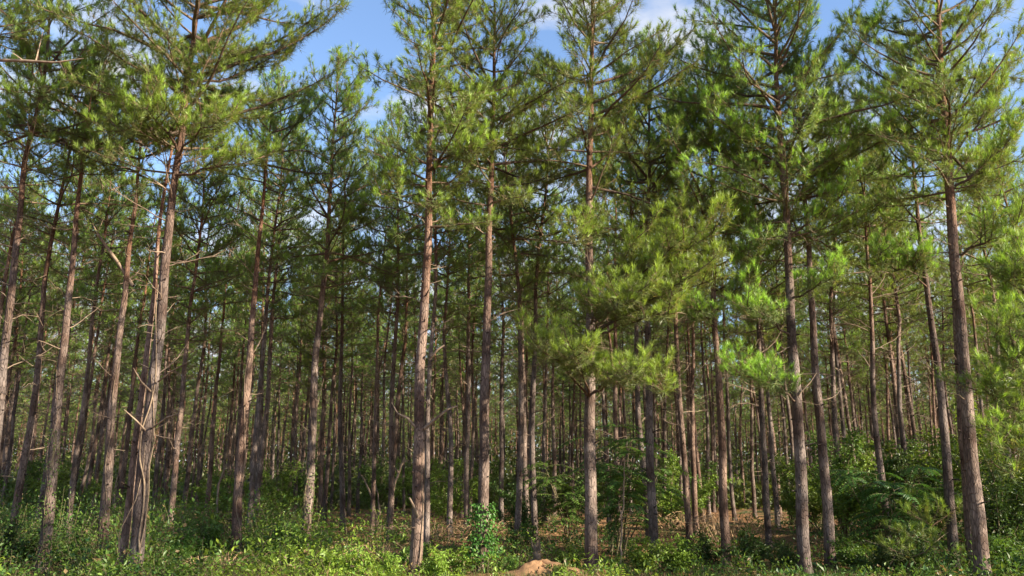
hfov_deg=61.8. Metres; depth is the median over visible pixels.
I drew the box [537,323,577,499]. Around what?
pine tree
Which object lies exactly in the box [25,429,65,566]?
leafy creeper
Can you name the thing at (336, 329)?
pine tree
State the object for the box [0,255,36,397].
pine tree
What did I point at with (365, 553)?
shrub
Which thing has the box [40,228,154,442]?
pine tree
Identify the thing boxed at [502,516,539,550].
shrub
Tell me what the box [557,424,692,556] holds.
feather leaved sapling
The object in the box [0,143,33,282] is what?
pine tree
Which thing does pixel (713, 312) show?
pine tree
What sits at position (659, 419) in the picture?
pine tree
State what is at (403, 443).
pine tree
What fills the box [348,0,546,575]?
pine tree
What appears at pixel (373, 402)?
pine tree
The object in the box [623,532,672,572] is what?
shrub
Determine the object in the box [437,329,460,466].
pine tree
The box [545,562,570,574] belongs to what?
shrub
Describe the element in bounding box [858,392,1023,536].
bush
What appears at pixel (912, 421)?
pine tree
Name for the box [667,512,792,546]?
brush heap
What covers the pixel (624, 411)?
pine tree
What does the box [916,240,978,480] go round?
pine tree
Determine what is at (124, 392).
pine tree
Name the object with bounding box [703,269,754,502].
pine tree
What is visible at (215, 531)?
shrub
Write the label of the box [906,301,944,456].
pine tree
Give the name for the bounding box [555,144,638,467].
pine tree
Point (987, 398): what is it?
pine tree
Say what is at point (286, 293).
pine tree
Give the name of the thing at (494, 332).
pine tree
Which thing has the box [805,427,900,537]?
bush
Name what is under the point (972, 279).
pine tree
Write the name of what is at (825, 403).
pine tree
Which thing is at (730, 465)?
pine tree
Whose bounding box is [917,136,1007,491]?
pine tree
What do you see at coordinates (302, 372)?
pine tree
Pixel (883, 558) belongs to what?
shrub
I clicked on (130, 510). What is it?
climbing vine
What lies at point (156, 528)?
undergrowth
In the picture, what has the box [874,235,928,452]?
pine tree
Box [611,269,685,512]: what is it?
pine tree
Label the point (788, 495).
bush
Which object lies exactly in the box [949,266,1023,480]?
pine tree
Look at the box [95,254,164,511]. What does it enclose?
pine tree
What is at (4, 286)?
pine tree
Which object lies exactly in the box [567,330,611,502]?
pine tree
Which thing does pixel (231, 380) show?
pine tree
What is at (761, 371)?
pine tree
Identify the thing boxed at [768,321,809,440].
pine tree
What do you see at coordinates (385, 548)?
brush heap
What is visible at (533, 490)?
pine tree
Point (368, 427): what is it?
pine tree
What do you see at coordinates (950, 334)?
pine tree
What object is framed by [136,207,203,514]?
pine tree
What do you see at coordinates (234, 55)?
pine tree
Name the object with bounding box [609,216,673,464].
pine tree
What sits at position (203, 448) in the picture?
pine tree
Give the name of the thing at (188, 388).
pine tree
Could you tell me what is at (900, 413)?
pine tree
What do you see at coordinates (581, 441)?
pine tree
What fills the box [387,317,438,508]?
pine tree
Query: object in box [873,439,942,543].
bush
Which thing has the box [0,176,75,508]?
pine tree
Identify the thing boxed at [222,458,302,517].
bush
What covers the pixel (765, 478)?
pine tree
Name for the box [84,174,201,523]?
pine tree
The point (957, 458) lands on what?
bush
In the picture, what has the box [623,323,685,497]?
pine tree
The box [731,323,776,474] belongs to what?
pine tree
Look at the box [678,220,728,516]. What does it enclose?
pine tree
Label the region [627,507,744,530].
brush heap
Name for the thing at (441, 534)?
brush heap
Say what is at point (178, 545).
shrub
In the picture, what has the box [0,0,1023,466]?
sky
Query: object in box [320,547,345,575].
shrub
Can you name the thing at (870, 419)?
pine tree
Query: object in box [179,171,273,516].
pine tree
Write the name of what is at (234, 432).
pine tree
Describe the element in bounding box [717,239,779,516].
pine tree
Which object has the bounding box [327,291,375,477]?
pine tree
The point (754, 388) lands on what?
pine tree
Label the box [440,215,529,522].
pine tree
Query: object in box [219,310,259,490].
pine tree
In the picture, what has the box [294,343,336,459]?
pine tree
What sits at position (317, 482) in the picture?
bush
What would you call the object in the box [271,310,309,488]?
pine tree
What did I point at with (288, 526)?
shrub
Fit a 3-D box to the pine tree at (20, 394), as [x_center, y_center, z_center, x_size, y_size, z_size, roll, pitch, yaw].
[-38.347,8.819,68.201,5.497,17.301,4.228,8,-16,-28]
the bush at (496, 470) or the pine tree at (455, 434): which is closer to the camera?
the bush at (496, 470)
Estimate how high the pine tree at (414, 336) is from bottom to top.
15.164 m
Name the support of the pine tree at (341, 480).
on the ground at (784, 535)
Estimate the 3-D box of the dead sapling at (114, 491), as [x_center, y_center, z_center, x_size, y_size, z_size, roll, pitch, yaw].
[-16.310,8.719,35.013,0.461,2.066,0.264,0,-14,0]
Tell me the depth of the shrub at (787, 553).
20.55 m
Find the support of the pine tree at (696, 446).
on the ground at (784, 535)
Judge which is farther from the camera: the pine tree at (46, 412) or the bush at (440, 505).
the pine tree at (46, 412)
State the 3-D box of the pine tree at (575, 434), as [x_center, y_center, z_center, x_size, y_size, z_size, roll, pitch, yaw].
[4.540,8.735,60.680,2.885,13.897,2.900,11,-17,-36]
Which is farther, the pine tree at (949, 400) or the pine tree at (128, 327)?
the pine tree at (949, 400)
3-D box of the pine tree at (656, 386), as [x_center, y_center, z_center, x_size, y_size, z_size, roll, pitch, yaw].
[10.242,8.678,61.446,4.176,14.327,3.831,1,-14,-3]
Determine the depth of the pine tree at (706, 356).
49.86 m
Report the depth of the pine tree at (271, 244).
29.08 m
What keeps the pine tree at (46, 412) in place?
on the ground at (784, 535)
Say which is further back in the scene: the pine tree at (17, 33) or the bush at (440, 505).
the bush at (440, 505)
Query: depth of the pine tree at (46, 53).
22.61 m
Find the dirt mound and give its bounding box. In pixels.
[498,559,587,575]
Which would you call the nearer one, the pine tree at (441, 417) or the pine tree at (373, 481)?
the pine tree at (373, 481)
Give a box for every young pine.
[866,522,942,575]
[880,487,965,563]
[933,225,1023,483]
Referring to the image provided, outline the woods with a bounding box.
[0,302,1022,511]
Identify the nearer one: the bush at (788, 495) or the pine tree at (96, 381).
the bush at (788, 495)
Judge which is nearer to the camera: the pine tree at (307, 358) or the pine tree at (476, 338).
the pine tree at (307, 358)
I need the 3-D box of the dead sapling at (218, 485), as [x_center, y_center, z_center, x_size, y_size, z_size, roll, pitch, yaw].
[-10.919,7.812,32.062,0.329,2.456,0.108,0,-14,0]
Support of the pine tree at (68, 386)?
on the ground at (784, 535)
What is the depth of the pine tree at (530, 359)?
45.82 m
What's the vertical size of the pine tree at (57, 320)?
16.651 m
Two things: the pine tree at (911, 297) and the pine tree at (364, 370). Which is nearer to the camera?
the pine tree at (911, 297)
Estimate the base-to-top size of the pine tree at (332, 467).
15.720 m
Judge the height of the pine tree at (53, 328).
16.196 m
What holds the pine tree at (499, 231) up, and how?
on the ground at (784, 535)
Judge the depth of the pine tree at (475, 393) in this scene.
58.28 m
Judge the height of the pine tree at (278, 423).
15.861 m
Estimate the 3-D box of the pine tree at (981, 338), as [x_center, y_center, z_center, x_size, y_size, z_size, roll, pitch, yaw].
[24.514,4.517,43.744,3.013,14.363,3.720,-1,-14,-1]
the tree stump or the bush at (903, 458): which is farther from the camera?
the bush at (903, 458)
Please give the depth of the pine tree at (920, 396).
61.12 m
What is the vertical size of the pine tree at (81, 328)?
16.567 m
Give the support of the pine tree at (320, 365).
on the ground at (784, 535)
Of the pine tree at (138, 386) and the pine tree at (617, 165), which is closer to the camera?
the pine tree at (617, 165)
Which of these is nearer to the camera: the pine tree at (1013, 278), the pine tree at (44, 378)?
the pine tree at (1013, 278)
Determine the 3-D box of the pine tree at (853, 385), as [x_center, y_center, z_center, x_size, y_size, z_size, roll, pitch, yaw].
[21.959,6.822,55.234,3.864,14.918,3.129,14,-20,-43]
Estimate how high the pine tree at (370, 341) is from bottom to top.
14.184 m
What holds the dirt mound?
on the ground at (784, 535)
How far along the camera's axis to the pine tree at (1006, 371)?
52.42 m
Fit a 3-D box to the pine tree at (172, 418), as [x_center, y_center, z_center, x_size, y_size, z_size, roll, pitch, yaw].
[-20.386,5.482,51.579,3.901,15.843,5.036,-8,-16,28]
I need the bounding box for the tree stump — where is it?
[529,537,540,561]
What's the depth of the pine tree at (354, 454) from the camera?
60.94 m
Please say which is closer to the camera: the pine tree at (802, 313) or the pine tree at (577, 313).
the pine tree at (577, 313)
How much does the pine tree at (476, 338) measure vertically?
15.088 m
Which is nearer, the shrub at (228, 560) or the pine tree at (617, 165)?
the shrub at (228, 560)
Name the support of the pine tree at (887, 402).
on the ground at (784, 535)
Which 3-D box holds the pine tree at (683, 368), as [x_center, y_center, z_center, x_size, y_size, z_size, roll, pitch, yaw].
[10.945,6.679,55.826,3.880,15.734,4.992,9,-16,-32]
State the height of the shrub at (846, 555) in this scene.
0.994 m
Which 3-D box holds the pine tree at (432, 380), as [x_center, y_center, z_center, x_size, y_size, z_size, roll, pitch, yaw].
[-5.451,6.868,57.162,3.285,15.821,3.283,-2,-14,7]
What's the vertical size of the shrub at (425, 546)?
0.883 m
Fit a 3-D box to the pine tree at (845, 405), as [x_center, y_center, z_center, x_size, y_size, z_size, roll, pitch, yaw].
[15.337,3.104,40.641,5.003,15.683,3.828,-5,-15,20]
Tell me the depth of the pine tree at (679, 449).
48.92 m
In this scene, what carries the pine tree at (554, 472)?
on the ground at (784, 535)
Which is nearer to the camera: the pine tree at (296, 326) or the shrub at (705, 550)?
the shrub at (705, 550)
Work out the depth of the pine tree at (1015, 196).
37.02 m
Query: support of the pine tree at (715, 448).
on the ground at (784, 535)
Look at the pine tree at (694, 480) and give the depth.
31.30 m
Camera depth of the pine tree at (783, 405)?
60.68 m
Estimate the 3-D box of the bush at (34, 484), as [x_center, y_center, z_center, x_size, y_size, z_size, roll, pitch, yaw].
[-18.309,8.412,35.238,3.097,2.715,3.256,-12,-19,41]
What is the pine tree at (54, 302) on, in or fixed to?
on the ground at (784, 535)
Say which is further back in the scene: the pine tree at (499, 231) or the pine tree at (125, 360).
the pine tree at (125, 360)
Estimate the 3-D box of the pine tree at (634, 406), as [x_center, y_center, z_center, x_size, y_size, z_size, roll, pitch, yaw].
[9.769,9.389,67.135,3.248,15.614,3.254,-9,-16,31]
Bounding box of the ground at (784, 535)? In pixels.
[0,504,1022,575]
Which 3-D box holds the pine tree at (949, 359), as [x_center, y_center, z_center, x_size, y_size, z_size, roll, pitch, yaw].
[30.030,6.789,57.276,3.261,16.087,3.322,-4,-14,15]
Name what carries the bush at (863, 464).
on the ground at (784, 535)
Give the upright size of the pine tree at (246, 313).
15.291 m
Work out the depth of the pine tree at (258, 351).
46.50 m
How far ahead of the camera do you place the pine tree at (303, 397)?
66.68 m
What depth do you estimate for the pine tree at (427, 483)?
25.34 m
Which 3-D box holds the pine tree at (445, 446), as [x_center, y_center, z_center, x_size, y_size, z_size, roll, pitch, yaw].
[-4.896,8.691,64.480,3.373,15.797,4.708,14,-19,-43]
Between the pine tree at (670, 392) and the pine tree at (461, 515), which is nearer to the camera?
the pine tree at (461, 515)
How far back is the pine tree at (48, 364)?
64.16 m
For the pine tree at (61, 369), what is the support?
on the ground at (784, 535)
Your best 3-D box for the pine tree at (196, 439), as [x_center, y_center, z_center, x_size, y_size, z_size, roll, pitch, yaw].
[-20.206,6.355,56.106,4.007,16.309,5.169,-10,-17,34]
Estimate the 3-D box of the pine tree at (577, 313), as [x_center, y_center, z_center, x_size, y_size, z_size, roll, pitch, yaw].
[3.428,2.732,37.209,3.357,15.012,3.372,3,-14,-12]
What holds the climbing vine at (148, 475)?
attached to the pine tree at (234, 55)
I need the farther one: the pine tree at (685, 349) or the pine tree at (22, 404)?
the pine tree at (22, 404)
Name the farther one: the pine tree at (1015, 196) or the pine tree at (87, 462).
the pine tree at (87, 462)
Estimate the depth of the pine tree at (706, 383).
67.39 m
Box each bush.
[0,458,44,518]
[26,458,118,514]
[177,465,246,517]
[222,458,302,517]
[280,460,331,505]
[357,450,411,521]
[394,457,458,506]
[411,456,491,524]
[472,460,506,505]
[489,472,551,532]
[633,448,738,529]
[662,460,718,520]
[768,444,875,530]
[768,455,818,524]
[784,438,913,536]
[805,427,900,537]
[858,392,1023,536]
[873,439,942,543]
[895,434,985,538]
[922,433,1023,520]
[935,449,1023,548]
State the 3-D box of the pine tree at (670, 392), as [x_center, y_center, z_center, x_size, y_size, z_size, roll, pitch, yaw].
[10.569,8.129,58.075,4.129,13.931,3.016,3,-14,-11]
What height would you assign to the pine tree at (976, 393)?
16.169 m
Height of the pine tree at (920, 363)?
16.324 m
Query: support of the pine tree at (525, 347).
on the ground at (784, 535)
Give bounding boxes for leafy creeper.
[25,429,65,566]
[297,457,320,540]
[459,502,511,562]
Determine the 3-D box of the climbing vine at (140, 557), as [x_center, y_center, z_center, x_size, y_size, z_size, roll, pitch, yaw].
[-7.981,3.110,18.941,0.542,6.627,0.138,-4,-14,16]
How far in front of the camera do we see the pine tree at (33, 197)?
35.53 m
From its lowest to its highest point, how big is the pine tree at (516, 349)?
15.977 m
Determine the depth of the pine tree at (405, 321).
36.75 m
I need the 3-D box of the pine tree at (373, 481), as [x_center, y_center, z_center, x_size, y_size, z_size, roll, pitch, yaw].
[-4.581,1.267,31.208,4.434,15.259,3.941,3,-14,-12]
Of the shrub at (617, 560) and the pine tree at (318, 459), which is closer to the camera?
the shrub at (617, 560)
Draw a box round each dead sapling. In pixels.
[112,475,118,509]
[216,463,227,512]
[361,475,378,532]
[376,485,380,526]
[388,457,409,489]
[618,457,630,564]
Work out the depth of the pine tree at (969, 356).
55.84 m
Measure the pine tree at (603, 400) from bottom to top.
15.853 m
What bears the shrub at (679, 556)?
on the ground at (784, 535)
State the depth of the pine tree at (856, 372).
45.58 m
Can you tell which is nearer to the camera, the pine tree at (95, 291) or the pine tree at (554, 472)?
the pine tree at (95, 291)
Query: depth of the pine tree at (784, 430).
39.92 m
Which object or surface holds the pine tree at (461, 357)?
on the ground at (784, 535)
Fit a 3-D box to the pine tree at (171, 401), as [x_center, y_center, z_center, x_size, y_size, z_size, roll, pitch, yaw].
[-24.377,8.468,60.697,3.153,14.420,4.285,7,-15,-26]
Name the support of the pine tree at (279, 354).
on the ground at (784, 535)
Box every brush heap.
[266,541,447,566]
[350,520,505,545]
[434,519,548,535]
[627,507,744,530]
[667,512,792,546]
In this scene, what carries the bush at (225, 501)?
on the ground at (784, 535)
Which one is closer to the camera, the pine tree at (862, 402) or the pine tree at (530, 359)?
the pine tree at (530, 359)
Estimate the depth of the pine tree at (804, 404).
51.95 m
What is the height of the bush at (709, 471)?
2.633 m
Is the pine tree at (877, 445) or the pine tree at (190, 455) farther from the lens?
the pine tree at (190, 455)
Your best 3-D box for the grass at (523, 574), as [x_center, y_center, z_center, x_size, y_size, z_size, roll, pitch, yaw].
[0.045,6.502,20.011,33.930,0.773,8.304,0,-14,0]
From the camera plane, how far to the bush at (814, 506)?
32.19 m
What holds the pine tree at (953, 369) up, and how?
on the ground at (784, 535)
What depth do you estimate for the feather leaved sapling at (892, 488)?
22.69 m
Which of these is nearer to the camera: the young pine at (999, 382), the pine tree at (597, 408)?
the young pine at (999, 382)
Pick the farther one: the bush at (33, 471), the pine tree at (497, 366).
the pine tree at (497, 366)
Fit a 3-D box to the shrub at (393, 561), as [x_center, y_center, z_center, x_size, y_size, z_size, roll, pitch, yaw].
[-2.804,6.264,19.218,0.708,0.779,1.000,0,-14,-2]
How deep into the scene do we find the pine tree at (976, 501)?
20.73 m
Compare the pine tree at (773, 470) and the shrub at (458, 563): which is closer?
the shrub at (458, 563)
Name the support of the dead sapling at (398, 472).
on the ground at (784, 535)
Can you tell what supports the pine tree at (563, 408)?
on the ground at (784, 535)
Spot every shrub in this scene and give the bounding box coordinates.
[0,519,40,566]
[51,526,93,565]
[156,527,205,569]
[158,550,294,571]
[170,521,230,559]
[241,519,309,562]
[272,515,308,550]
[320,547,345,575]
[330,544,373,575]
[372,550,401,575]
[399,542,432,564]
[415,544,451,575]
[446,546,480,574]
[497,555,523,569]
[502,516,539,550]
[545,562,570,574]
[552,542,583,566]
[603,554,630,574]
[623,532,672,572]
[655,533,704,571]
[676,527,725,565]
[722,523,787,565]
[763,539,811,569]
[826,530,870,568]
[853,539,914,574]
[892,531,957,571]
[987,528,1023,575]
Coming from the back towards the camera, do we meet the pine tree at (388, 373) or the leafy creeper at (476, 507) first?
the pine tree at (388, 373)
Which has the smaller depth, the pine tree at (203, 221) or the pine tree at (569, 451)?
the pine tree at (203, 221)
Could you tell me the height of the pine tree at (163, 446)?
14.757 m
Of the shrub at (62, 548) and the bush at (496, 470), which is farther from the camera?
the bush at (496, 470)
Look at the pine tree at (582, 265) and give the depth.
45.95 m
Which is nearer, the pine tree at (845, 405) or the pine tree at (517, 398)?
the pine tree at (845, 405)
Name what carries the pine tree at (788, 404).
on the ground at (784, 535)
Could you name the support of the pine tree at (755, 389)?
on the ground at (784, 535)
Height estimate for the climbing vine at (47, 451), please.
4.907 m
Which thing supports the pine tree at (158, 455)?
on the ground at (784, 535)
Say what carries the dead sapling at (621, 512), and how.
on the ground at (784, 535)
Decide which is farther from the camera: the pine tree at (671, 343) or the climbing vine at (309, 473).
the pine tree at (671, 343)
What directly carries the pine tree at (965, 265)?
on the ground at (784, 535)
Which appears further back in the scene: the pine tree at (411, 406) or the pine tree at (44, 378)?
the pine tree at (411, 406)
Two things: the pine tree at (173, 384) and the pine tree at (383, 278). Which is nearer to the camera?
the pine tree at (383, 278)
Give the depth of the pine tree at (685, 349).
47.12 m
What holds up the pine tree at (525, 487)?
on the ground at (784, 535)
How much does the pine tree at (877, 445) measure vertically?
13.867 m
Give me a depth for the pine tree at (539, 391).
55.77 m
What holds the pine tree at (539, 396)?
on the ground at (784, 535)
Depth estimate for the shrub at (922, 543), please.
20.01 m
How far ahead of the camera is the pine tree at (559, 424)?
72.49 m
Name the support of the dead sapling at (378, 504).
on the ground at (784, 535)
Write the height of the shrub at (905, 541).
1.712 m
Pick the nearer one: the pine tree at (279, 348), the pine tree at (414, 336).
the pine tree at (414, 336)
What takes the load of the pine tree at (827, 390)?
on the ground at (784, 535)
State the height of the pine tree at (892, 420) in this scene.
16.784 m
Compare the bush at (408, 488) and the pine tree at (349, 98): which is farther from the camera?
the bush at (408, 488)
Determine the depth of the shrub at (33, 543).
21.77 m
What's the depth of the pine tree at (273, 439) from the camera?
63.33 m
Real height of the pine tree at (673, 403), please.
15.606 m
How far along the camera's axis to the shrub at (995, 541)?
19.39 m
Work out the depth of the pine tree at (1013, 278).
42.09 m
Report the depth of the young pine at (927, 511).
21.49 m
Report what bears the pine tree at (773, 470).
on the ground at (784, 535)
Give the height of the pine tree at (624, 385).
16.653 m
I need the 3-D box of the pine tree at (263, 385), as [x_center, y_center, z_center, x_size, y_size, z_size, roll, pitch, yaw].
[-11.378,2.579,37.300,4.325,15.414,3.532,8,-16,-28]
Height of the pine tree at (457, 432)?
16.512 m
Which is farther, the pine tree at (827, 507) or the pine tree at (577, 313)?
the pine tree at (577, 313)
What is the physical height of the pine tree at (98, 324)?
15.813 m
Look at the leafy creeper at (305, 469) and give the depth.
24.25 m
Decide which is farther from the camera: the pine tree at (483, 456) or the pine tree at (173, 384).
the pine tree at (173, 384)
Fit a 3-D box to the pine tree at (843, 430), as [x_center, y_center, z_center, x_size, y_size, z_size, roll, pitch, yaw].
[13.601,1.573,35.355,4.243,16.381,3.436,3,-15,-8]
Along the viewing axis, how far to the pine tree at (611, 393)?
55.25 m
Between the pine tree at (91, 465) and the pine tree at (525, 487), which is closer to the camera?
the pine tree at (525, 487)
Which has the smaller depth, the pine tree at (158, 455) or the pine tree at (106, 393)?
the pine tree at (158, 455)
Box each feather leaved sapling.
[515,461,611,542]
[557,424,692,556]
[812,466,962,549]
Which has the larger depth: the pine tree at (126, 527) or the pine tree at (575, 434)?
the pine tree at (575, 434)
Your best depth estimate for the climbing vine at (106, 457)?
21.91 m
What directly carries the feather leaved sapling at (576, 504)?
on the ground at (784, 535)
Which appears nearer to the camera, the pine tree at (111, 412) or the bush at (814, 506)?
the pine tree at (111, 412)
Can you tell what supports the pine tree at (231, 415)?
on the ground at (784, 535)
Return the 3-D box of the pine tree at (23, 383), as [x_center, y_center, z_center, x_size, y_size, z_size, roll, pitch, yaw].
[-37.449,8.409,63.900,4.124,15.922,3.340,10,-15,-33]
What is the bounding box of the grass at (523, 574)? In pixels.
[0,546,1020,575]
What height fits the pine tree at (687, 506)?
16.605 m
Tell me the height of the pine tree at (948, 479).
15.059 m
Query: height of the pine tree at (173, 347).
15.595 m
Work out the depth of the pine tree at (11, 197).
36.65 m
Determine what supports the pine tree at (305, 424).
on the ground at (784, 535)
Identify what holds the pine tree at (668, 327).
on the ground at (784, 535)
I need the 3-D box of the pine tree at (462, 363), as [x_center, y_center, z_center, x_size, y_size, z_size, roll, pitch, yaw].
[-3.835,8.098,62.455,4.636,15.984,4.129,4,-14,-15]
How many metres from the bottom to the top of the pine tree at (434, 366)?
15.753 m
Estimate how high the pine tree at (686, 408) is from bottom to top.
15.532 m
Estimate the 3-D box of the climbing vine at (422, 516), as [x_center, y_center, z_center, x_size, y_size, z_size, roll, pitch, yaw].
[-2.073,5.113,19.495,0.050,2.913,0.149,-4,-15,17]
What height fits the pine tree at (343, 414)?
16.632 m
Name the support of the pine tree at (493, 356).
on the ground at (784, 535)
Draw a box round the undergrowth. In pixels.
[0,479,1023,575]
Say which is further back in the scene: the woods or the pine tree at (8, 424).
the woods
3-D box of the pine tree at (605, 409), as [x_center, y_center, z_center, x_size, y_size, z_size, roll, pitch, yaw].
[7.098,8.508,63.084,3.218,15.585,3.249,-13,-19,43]
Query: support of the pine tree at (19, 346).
on the ground at (784, 535)
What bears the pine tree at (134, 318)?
on the ground at (784, 535)
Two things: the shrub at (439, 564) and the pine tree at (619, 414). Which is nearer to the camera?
the shrub at (439, 564)
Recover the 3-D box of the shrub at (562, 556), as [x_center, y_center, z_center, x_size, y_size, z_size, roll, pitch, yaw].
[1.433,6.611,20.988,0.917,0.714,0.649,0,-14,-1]
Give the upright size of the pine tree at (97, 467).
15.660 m
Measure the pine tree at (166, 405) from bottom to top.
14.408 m
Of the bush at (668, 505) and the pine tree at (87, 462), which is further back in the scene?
the pine tree at (87, 462)
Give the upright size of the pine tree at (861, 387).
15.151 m
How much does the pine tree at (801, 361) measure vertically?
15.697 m
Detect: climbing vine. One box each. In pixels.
[34,371,57,565]
[95,359,118,557]
[114,442,145,565]
[136,374,154,562]
[138,285,158,574]
[236,350,249,550]
[305,403,313,533]
[419,447,423,573]
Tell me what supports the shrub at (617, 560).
on the ground at (784, 535)
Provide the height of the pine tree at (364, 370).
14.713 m
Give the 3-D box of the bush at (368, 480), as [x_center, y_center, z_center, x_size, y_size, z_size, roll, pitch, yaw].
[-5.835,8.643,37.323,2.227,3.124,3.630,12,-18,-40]
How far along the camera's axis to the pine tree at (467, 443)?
33.69 m
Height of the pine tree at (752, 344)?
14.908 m
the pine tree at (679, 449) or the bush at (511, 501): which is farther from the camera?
the pine tree at (679, 449)
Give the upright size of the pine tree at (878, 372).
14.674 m
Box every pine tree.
[0,0,83,117]
[0,0,148,485]
[0,36,89,363]
[0,36,169,570]
[0,45,167,542]
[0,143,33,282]
[0,167,83,475]
[0,174,40,342]
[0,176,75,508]
[0,227,53,510]
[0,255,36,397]
[0,284,47,499]
[1,248,39,468]
[1,277,37,439]
[1,305,35,472]
[6,296,58,491]
[8,341,41,403]
[16,255,80,465]
[18,159,154,517]
[18,292,66,488]
[20,0,353,575]
[21,319,73,442]
[22,242,76,512]
[24,108,137,530]
[29,310,86,439]
[30,209,118,449]
[31,281,87,484]
[36,50,207,559]
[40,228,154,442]
[47,138,159,529]
[48,302,93,472]
[49,110,164,538]
[50,308,101,493]
[68,302,128,503]
[70,179,161,516]
[74,251,150,512]
[75,328,130,464]
[77,271,148,505]
[79,202,159,476]
[81,285,144,505]
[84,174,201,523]
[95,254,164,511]
[99,23,255,568]
[107,309,147,448]
[123,283,167,463]
[123,326,164,468]
[127,238,201,467]
[129,258,203,461]
[131,89,264,536]
[135,179,232,510]
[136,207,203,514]
[147,330,189,491]
[149,276,200,509]
[149,296,194,506]
[150,166,253,519]
[157,323,190,476]
[161,313,206,497]
[177,275,241,504]
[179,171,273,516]
[180,247,237,510]
[181,307,230,485]
[196,252,267,512]
[201,65,362,536]
[209,64,367,557]
[209,292,268,499]
[213,308,260,469]
[214,178,304,484]
[214,235,280,477]
[214,320,258,490]
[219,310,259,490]
[220,108,342,524]
[224,233,288,510]
[228,211,325,477]
[244,272,292,509]
[255,320,297,493]
[256,286,305,490]
[258,231,330,516]
[258,322,290,477]
[260,39,417,546]
[265,332,321,499]
[267,275,334,509]
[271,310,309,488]
[280,204,382,520]
[283,233,364,520]
[284,263,334,513]
[285,268,328,449]
[290,231,361,511]
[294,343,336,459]
[295,113,393,530]
[295,291,345,463]
[308,291,372,510]
[321,235,393,516]
[324,329,369,500]
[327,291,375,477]
[332,95,458,539]
[333,127,446,533]
[337,283,390,512]
[338,285,386,507]
[340,54,492,558]
[346,320,398,457]
[347,321,396,475]
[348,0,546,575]
[350,303,408,508]
[354,252,413,462]
[358,180,450,523]
[358,226,417,518]
[369,247,429,515]
[381,317,431,506]
[382,239,451,450]
[385,294,436,506]
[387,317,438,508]
[399,256,474,496]
[403,0,600,571]
[405,163,495,535]
[406,284,453,448]
[408,253,462,511]
[414,133,521,529]
[415,200,504,518]
[425,324,457,450]
[427,312,476,487]
[436,65,607,532]
[436,251,491,451]
[436,296,479,466]
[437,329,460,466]
[439,315,478,500]
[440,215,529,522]
[443,165,558,523]
[444,149,558,530]
[452,268,509,470]
[454,293,504,502]
[457,277,501,440]
[460,290,515,476]
[470,49,606,544]
[481,206,574,489]
[491,302,525,477]
[493,257,561,471]
[497,282,565,504]
[503,185,597,520]
[503,312,548,482]
[505,258,552,466]
[508,330,547,477]
[509,236,585,516]
[511,0,742,573]
[511,314,557,478]
[512,341,547,460]
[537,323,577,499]
[539,196,633,522]
[544,311,582,485]
[547,25,743,563]
[547,343,575,474]
[549,282,585,511]
[550,285,582,499]
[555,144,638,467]
[555,198,618,524]
[555,329,584,509]
[559,277,597,507]
[561,374,584,497]
[562,44,688,543]
[563,262,613,515]
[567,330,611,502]
[569,92,666,533]
[593,76,745,542]
[595,318,629,507]
[598,326,642,470]
[598,327,644,510]
[601,253,642,512]
[605,320,642,497]
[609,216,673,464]
[609,323,640,434]
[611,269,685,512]
[618,339,642,464]
[619,325,652,506]
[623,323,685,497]
[625,237,701,508]
[626,326,683,466]
[631,0,945,575]
[634,165,718,525]
[640,329,687,464]
[646,28,786,568]
[650,203,710,520]
[652,168,728,535]
[654,291,718,459]
[655,355,674,472]
[656,313,708,466]
[657,318,700,465]
[660,224,729,521]
[662,318,713,450]
[675,324,708,470]
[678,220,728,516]
[678,254,730,511]
[681,278,744,509]
[683,319,732,498]
[684,61,823,548]
[689,179,765,520]
[696,320,744,448]
[697,40,889,568]
[702,336,749,478]
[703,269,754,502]
[715,133,823,529]
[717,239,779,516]
[723,321,776,446]
[726,286,774,511]
[731,242,801,518]
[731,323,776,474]
[735,215,827,523]
[737,319,779,510]
[740,219,800,485]
[750,97,913,531]
[754,335,801,471]
[761,221,823,448]
[767,237,815,452]
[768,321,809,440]
[772,302,811,431]
[775,316,828,476]
[778,199,877,472]
[782,303,827,467]
[785,319,829,433]
[794,170,878,523]
[795,249,858,456]
[799,104,909,540]
[802,334,837,451]
[806,294,851,498]
[809,268,882,476]
[811,0,1023,575]
[815,141,945,463]
[823,121,947,481]
[825,299,894,438]
[827,296,869,437]
[835,298,882,467]
[838,218,933,509]
[841,152,933,483]
[841,301,889,467]
[842,15,1023,573]
[842,314,887,465]
[843,250,919,480]
[844,184,937,433]
[845,41,1014,568]
[851,299,925,456]
[870,322,912,441]
[873,212,991,512]
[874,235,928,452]
[875,334,912,427]
[876,239,954,426]
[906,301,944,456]
[909,319,952,452]
[910,127,1023,485]
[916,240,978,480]
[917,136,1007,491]
[923,345,955,426]
[925,251,980,416]
[928,325,981,411]
[934,281,975,418]
[936,287,992,485]
[939,189,1019,466]
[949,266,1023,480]
[950,251,1016,451]
[954,54,1023,335]
[956,154,1023,397]
[966,301,987,418]
[969,311,994,465]
[970,182,1023,456]
[972,292,1016,469]
[1006,171,1023,300]
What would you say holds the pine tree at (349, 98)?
on the ground at (784, 535)
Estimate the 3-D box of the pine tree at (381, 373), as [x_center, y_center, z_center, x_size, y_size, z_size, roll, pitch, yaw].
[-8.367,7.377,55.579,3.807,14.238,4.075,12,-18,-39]
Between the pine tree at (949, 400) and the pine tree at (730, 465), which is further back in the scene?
the pine tree at (949, 400)
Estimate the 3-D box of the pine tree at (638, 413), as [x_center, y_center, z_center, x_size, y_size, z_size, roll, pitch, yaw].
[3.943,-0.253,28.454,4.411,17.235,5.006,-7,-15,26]
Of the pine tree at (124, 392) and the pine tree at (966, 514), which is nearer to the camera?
the pine tree at (966, 514)

